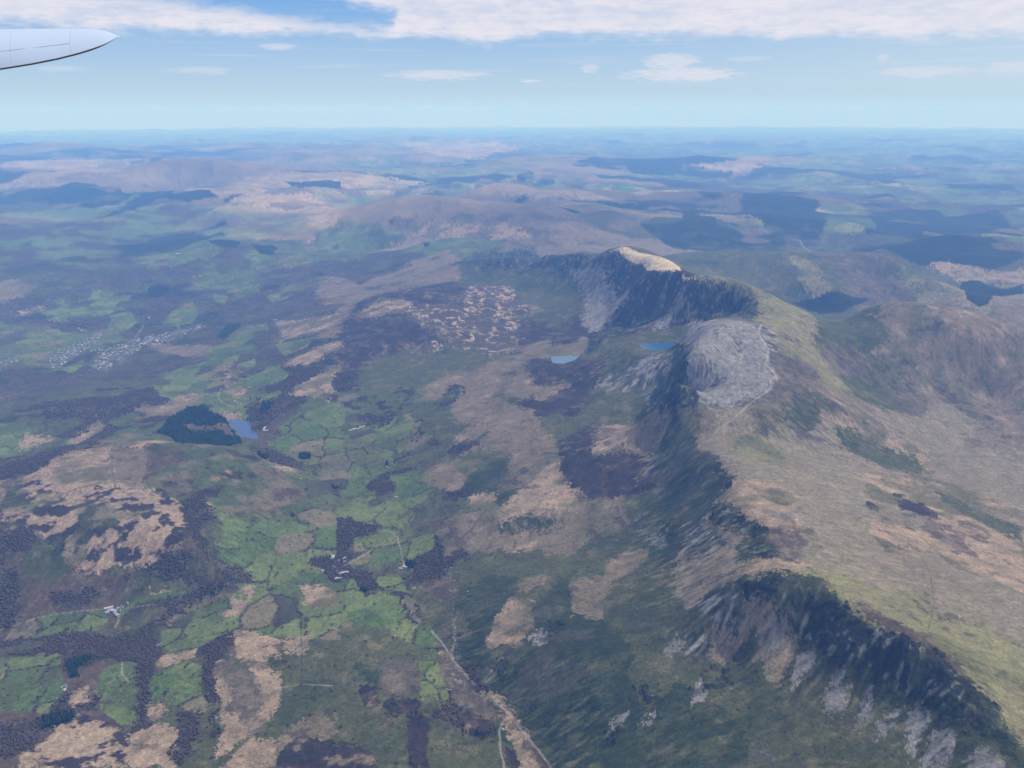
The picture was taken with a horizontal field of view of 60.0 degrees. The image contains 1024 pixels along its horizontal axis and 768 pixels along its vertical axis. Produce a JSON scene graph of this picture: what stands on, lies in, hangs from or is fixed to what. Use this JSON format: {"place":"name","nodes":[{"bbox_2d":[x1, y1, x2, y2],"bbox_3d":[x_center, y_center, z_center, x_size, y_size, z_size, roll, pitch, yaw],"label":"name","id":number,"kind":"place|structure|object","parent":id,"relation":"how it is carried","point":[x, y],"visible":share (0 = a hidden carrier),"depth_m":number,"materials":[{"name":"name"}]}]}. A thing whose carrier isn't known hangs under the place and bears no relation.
{"place":"outdoors","nodes":[
{"label":"outdoors","id":0,"kind":"place"},
{"bbox_2d":[0,28,119,69],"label":"aircraft wing","id":1,"kind":"structure","parent":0,"point":[22,47],"depth_m":16.95,"materials":[{"name":"white metal"}]},
{"bbox_2d":[229,420,258,438],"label":"water","id":2,"kind":"structure","parent":0,"point":[242,427],"depth_m":5338.73,"materials":[{"name":"blue liquid"}]},
{"bbox_2d":[0,126,1023,767],"bbox_3d":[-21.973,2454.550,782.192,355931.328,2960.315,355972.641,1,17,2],"label":"terrain","id":3,"kind":"structure","parent":0,"point":[846,280],"depth_m":4448.44,"materials":[{"name":"green plant"}]},
{"bbox_2d":[41,400,414,728],"bbox_3d":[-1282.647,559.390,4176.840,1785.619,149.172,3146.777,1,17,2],"label":"conifer plantation","id":4,"kind":"object","parent":3,"relation":"on","point":[205,438],"visible":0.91,"depth_m":5112.89,"materials":[{"name":"green plant"}]},
{"bbox_2d":[0,353,490,764],"bbox_3d":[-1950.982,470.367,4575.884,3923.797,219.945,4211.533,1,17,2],"label":"woodland","id":5,"kind":"object","parent":3,"relation":"on","point":[48,648],"visible":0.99,"depth_m":3658.16,"materials":[{"name":"green plant"}]},
{"bbox_2d":[0,333,966,761],"bbox_3d":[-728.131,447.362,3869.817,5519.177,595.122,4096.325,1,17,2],"label":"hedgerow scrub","id":6,"kind":"object","parent":3,"relation":"on","point":[326,577],"visible":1,"depth_m":3388.01,"materials":[{"name":"green plant"}]},
{"bbox_2d":[0,0,1023,131],"label":"sky","id":7,"kind":"structure","parent":0,"point":[172,64],"materials":[{"name":"blue"}]},
{"bbox_2d":[551,355,578,363],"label":"water","id":8,"kind":"structure","parent":0,"point":[563,359],"depth_m":5823.88,"materials":[{"name":"blue liquid"}]},
{"bbox_2d":[640,343,675,349],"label":"water","id":9,"kind":"structure","parent":0,"point":[661,346],"depth_m":5609.94,"materials":[{"name":"blue liquid"}]}
]}

